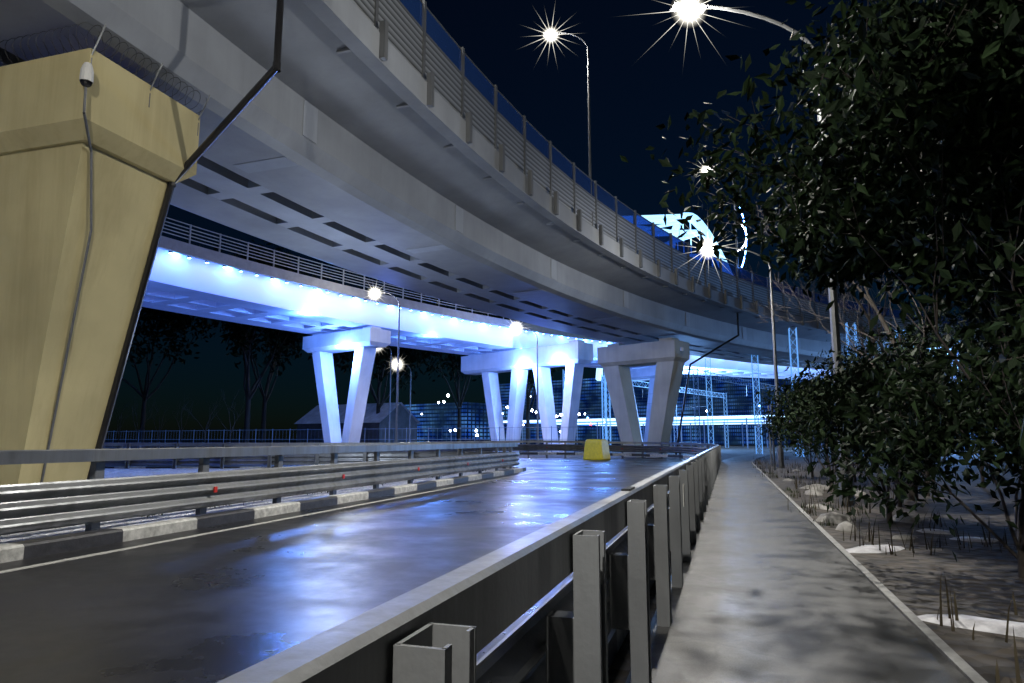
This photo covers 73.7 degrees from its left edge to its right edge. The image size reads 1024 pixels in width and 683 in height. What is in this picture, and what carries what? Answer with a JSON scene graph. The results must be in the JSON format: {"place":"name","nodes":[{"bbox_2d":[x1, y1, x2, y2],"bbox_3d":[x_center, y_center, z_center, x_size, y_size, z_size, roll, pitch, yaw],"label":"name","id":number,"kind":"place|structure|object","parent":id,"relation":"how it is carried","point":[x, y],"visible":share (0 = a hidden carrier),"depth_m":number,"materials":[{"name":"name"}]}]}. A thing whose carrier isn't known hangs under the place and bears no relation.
{"place":"outdoors","nodes":[
{"label":"outdoors","id":0,"kind":"place"},
{"bbox_2d":[0,48,199,484],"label":"pier","id":1,"kind":"structure","parent":0,"point":[143,152],"depth_m":14.87,"materials":[{"name":"yellow concrete"}]},
{"bbox_2d":[0,0,993,376],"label":"overpass","id":2,"kind":"object","parent":1,"relation":"on","point":[340,142],"visible":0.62,"depth_m":25.44,"materials":[{"name":"grey concrete"}]},
{"bbox_2d":[352,0,1004,348],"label":"bridge railing","id":3,"kind":"object","parent":2,"relation":"on","point":[421,40],"visible":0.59,"depth_m":33.30,"materials":[{"name":"grey metal"}]},
{"bbox_2d":[131,307,162,350],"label":"tree","id":4,"kind":"object","parent":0,"point":[142,315],"depth_m":91.74,"materials":[{"name":"green plant"}]},
{"bbox_2d":[9,470,485,534],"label":"island grass","id":5,"kind":"structure","parent":0,"point":[262,500],"depth_m":14.22,"materials":[{"name":"plant"}]},
{"bbox_2d":[0,468,508,543],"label":"curb","id":6,"kind":"structure","parent":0,"point":[109,473],"depth_m":14.63,"materials":[{"name":"white concrete"}]},
{"bbox_2d":[0,458,686,682],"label":"road asphalt","id":7,"kind":"structure","parent":0,"point":[214,607],"depth_m":7.32,"materials":[{"name":"grey asphalt"}]},
{"bbox_2d":[0,443,525,562],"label":"guardrail","id":8,"kind":"object","parent":7,"relation":"on","point":[94,500],"visible":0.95,"depth_m":12.23,"materials":[{"name":"metal"}]},
{"bbox_2d":[0,456,683,573],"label":"road markings","id":9,"kind":"object","parent":7,"relation":"on","point":[52,562],"visible":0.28,"depth_m":10.42,"materials":[{"name":"paint"}]},
{"bbox_2d":[583,439,610,459],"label":"yellow barrier","id":10,"kind":"object","parent":7,"relation":"on","point":[596,449],"depth_m":49.95,"materials":[{"name":"plastic"}]},
{"bbox_2d":[105,0,969,438],"label":"sky","id":11,"kind":"structure","parent":0,"point":[650,63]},
{"bbox_2d":[104,440,1023,682],"bbox_3d":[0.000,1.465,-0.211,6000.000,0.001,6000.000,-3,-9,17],"label":"terrain","id":12,"kind":"structure","parent":0,"point":[983,581],"depth_m":8.75,"materials":[{"name":"brown soil"}]},
{"bbox_2d":[115,404,130,447],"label":"tree","id":13,"kind":"object","parent":12,"relation":"on","point":[120,423],"visible":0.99,"depth_m":82.99,"materials":[{"name":"brown plant"}]},
{"bbox_2d":[0,0,283,482],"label":"pier fittings","id":14,"kind":"object","parent":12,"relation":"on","point":[86,78],"visible":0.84,"depth_m":16.29,"materials":[{"name":"grey metal"}]},
{"bbox_2d":[132,400,153,447],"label":"tree","id":15,"kind":"object","parent":12,"relation":"on","point":[137,425],"visible":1,"depth_m":80.10,"materials":[{"name":"brown plant"}]},
{"bbox_2d":[122,232,214,447],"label":"tree","id":16,"kind":"object","parent":12,"relation":"on","point":[170,318],"depth_m":110.02,"materials":[{"name":"plant"}]},
{"bbox_2d":[175,398,197,447],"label":"tree","id":17,"kind":"object","parent":12,"relation":"on","point":[181,430],"visible":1,"depth_m":74.61,"materials":[{"name":"brown plant"}]},
{"bbox_2d":[181,397,222,446],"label":"tree","id":18,"kind":"object","parent":12,"relation":"on","point":[207,423],"visible":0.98,"depth_m":71.80,"materials":[{"name":"brown plant"}]},
{"bbox_2d":[211,391,251,446],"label":"tree","id":19,"kind":"object","parent":12,"relation":"on","point":[229,420],"visible":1,"depth_m":69.06,"materials":[{"name":"brown plant"}]},
{"bbox_2d":[208,239,326,446],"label":"tree","id":20,"kind":"object","parent":12,"relation":"on","point":[290,338],"depth_m":92.94,"materials":[{"name":"black plant"}]},
{"bbox_2d":[217,242,347,442],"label":"tree","id":21,"kind":"object","parent":12,"relation":"on","point":[264,406],"depth_m":108.55,"materials":[{"name":"plant"}]},
{"bbox_2d":[104,426,578,451],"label":"fence","id":22,"kind":"object","parent":12,"relation":"on","point":[364,439],"visible":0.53,"depth_m":69.53,"materials":[{"name":"grey metal"}]},
{"bbox_2d":[302,326,390,442],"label":"pier","id":23,"kind":"structure","parent":12,"relation":"on","point":[364,343],"depth_m":65.47,"materials":[{"name":"white paint"}]},
{"bbox_2d":[142,217,961,382],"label":"overpass","id":24,"kind":"object","parent":23,"relation":"on","point":[189,279],"visible":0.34,"depth_m":60.75,"materials":[{"name":"grey concrete"}]},
{"bbox_2d":[294,402,420,442],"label":"buildings","id":25,"kind":"structure","parent":12,"relation":"on","point":[375,425],"depth_m":108.14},
{"bbox_2d":[300,285,434,413],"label":"tree","id":26,"kind":"object","parent":12,"relation":"on","point":[381,357],"depth_m":108.56,"materials":[{"name":"black plant"}]},
{"bbox_2d":[103,440,720,682],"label":"guardrail","id":27,"kind":"object","parent":12,"relation":"on","point":[575,628],"visible":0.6,"depth_m":2.57,"materials":[{"name":"metal"}]},
{"bbox_2d":[395,288,501,440],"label":"tree","id":28,"kind":"object","parent":12,"relation":"on","point":[443,358],"depth_m":117.03,"materials":[{"name":"plant"}]},
{"bbox_2d":[461,340,592,451],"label":"pier","id":29,"kind":"structure","parent":12,"relation":"on","point":[573,356],"depth_m":77.22,"materials":[{"name":"white paint"}]},
{"bbox_2d":[497,315,559,443],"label":"tree","id":30,"kind":"object","parent":12,"relation":"on","point":[529,399],"depth_m":121.51,"materials":[{"name":"plant"}]},
{"bbox_2d":[369,0,854,505],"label":"street lamps","id":31,"kind":"object","parent":12,"relation":"on","point":[694,6],"visible":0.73,"depth_m":35.83,"materials":[{"name":"metal"}]},
{"bbox_2d":[738,213,746,265],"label":"arc","id":32,"kind":"object","parent":31,"relation":"attached to","point":[745,241],"visible":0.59,"depth_m":58.64,"materials":[{"name":"white metal"}]},
{"bbox_2d":[630,365,655,445],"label":"pier","id":33,"kind":"structure","parent":12,"relation":"on","point":[642,374],"depth_m":98.31,"materials":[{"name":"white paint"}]},
{"bbox_2d":[597,337,689,457],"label":"pier","id":34,"kind":"structure","parent":12,"relation":"on","point":[667,357],"depth_m":57.66,"materials":[{"name":"paint"}]},
{"bbox_2d":[674,313,739,457],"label":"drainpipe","id":35,"kind":"object","parent":34,"relation":"attached to","point":[698,359],"visible":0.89,"depth_m":57.49,"materials":[{"name":"black metal"}]},
{"bbox_2d":[404,374,996,448],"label":"station buildings","id":36,"kind":"structure","parent":12,"relation":"on","point":[739,429],"depth_m":201.54,"materials":[{"name":"blue glass"}]},
{"bbox_2d":[421,394,759,435],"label":"distant lights","id":37,"kind":"object","parent":36,"relation":"on","point":[438,402],"visible":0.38,"depth_m":146.55},
{"bbox_2d":[448,322,1001,456],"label":"railway catenary gantries","id":38,"kind":"object","parent":12,"relation":"on","point":[694,412],"visible":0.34,"depth_m":85.04,"materials":[{"name":"silver metal"}]},
{"bbox_2d":[751,367,836,476],"bbox_3d":[12.248,3.296,28.088,4.517,4.588,5.359,-3,-9,17],"label":"shrub","id":39,"kind":"object","parent":12,"relation":"on","point":[771,424],"depth_m":28.21,"materials":[{"name":"green plant"}]},
{"bbox_2d":[768,371,838,470],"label":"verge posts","id":40,"kind":"object","parent":12,"relation":"on","point":[773,448],"visible":0.16,"depth_m":33.36,"materials":[{"name":"metal"}]},
{"bbox_2d":[760,370,858,485],"bbox_3d":[9.791,2.715,21.282,3.853,3.797,4.286,-3,-9,17],"label":"shrub","id":41,"kind":"object","parent":12,"relation":"on","point":[799,439],"depth_m":21.66,"materials":[{"name":"green plant"}]},
{"bbox_2d":[763,470,861,526],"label":"verge grass","id":42,"kind":"structure","parent":12,"relation":"on","point":[829,523],"depth_m":15.04,"materials":[{"name":"plant"}]},
{"bbox_2d":[757,364,867,481],"bbox_3d":[11.386,2.869,24.078,5.452,4.290,5.175,-3,-9,17],"label":"shrub","id":43,"kind":"object","parent":12,"relation":"on","point":[782,398],"depth_m":25.01,"materials":[{"name":"green plant"}]},
{"bbox_2d":[799,373,830,467],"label":"shrub","id":44,"kind":"object","parent":12,"relation":"on","point":[823,457],"depth_m":33.44,"materials":[{"name":"green plant"}]},
{"bbox_2d":[726,177,909,481],"bbox_3d":[11.958,-0.965,24.685,7.870,12.071,8.101,0,-8,-2],"label":"tree","id":45,"kind":"object","parent":12,"relation":"on","point":[867,317],"visible":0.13,"depth_m":25.13,"materials":[{"name":"plant"}]},
{"bbox_2d":[620,0,1023,428],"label":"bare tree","id":46,"kind":"object","parent":12,"relation":"on","point":[981,71],"depth_m":7.09,"materials":[{"name":"green plant"}]},
{"bbox_2d":[809,350,874,474],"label":"shrub","id":47,"kind":"object","parent":12,"relation":"on","point":[827,360],"depth_m":29.21,"materials":[{"name":"green plant"}]},
{"bbox_2d":[741,158,945,500],"bbox_3d":[9.881,-0.603,17.761,7.804,9.390,6.604,5,-10,-34],"label":"tree","id":48,"kind":"object","parent":12,"relation":"on","point":[911,493],"visible":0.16,"depth_m":17.83,"materials":[{"name":"brown plant"}]},
{"bbox_2d":[755,346,984,523],"bbox_3d":[6.575,1.671,12.685,3.836,3.410,4.325,-3,-9,17],"label":"shrub","id":49,"kind":"object","parent":12,"relation":"on","point":[833,394],"depth_m":12.55,"materials":[{"name":"green plant"}]},
{"bbox_2d":[810,310,961,378],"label":"shrub","id":50,"kind":"object","parent":12,"relation":"on","point":[865,342],"depth_m":40.25,"materials":[{"name":"green plant"}]},
{"bbox_2d":[753,455,1023,682],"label":"verge dry weeds","id":51,"kind":"object","parent":12,"relation":"on","point":[997,675],"visible":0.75,"depth_m":9.40,"materials":[{"name":"brown plant"}]},
{"bbox_2d":[755,0,1023,347],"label":"evergreen tree","id":52,"kind":"object","parent":12,"relation":"on","point":[844,275],"depth_m":10.91,"materials":[{"name":"green plant"}]},
{"bbox_2d":[797,314,994,506],"bbox_3d":[8.633,1.548,15.491,4.333,4.455,4.359,-3,-9,17],"label":"shrub","id":53,"kind":"object","parent":12,"relation":"on","point":[907,353],"depth_m":15.47,"materials":[{"name":"green plant"}]},
{"bbox_2d":[841,315,958,383],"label":"shrub","id":54,"kind":"object","parent":12,"relation":"on","point":[884,341],"depth_m":33.25,"materials":[{"name":"green plant"}]},
{"bbox_2d":[782,469,1023,637],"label":"snow patches","id":55,"kind":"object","parent":12,"relation":"on","point":[844,523],"depth_m":9.20,"materials":[{"name":"white snow"}]},
{"bbox_2d":[788,249,1023,577],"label":"shrub","id":56,"kind":"object","parent":12,"relation":"on","point":[1008,440],"depth_m":7.65,"materials":[{"name":"green plant"}]},
{"bbox_2d":[849,321,999,495],"bbox_3d":[10.791,1.702,18.392,5.133,4.977,4.973,-3,-9,17],"label":"shrub","id":57,"kind":"object","parent":12,"relation":"on","point":[947,344],"depth_m":18.48,"materials":[{"name":"green plant"}]},
{"bbox_2d":[855,298,1018,487],"bbox_3d":[15.072,1.238,22.342,7.064,7.023,7.313,-3,-9,17],"label":"shrub","id":58,"kind":"object","parent":12,"relation":"on","point":[916,336],"depth_m":22.09,"materials":[{"name":"green plant"}]},
{"bbox_2d":[885,299,1009,377],"bbox_3d":[19.904,1.189,27.616,9.166,8.624,8.695,-3,-9,17],"label":"shrub","id":59,"kind":"object","parent":12,"relation":"on","point":[940,331],"depth_m":28.66,"materials":[{"name":"green plant"}]},
{"bbox_2d":[896,240,1023,468],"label":"tree","id":60,"kind":"object","parent":12,"relation":"on","point":[1017,330],"depth_m":6.14,"materials":[{"name":"green plant"}]},
{"bbox_2d":[911,323,1023,450],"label":"shrub","id":61,"kind":"object","parent":12,"relation":"on","point":[1021,437],"visible":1,"depth_m":2.80,"materials":[{"name":"green plant"}]},
{"bbox_2d":[951,299,1021,369],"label":"shrub","id":62,"kind":"object","parent":12,"relation":"on","point":[988,345],"depth_m":12.87,"materials":[{"name":"green plant"}]},
{"bbox_2d":[596,212,726,380],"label":"bridge arch span","id":63,"kind":"object","parent":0,"point":[675,231],"visible":0.12,"depth_m":86.09,"materials":[{"name":"white metal"}]},
{"bbox_2d":[625,450,987,682],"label":"asphalt footpath","id":64,"kind":"structure","parent":0,"point":[775,589],"depth_m":5.75,"materials":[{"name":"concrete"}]}
]}

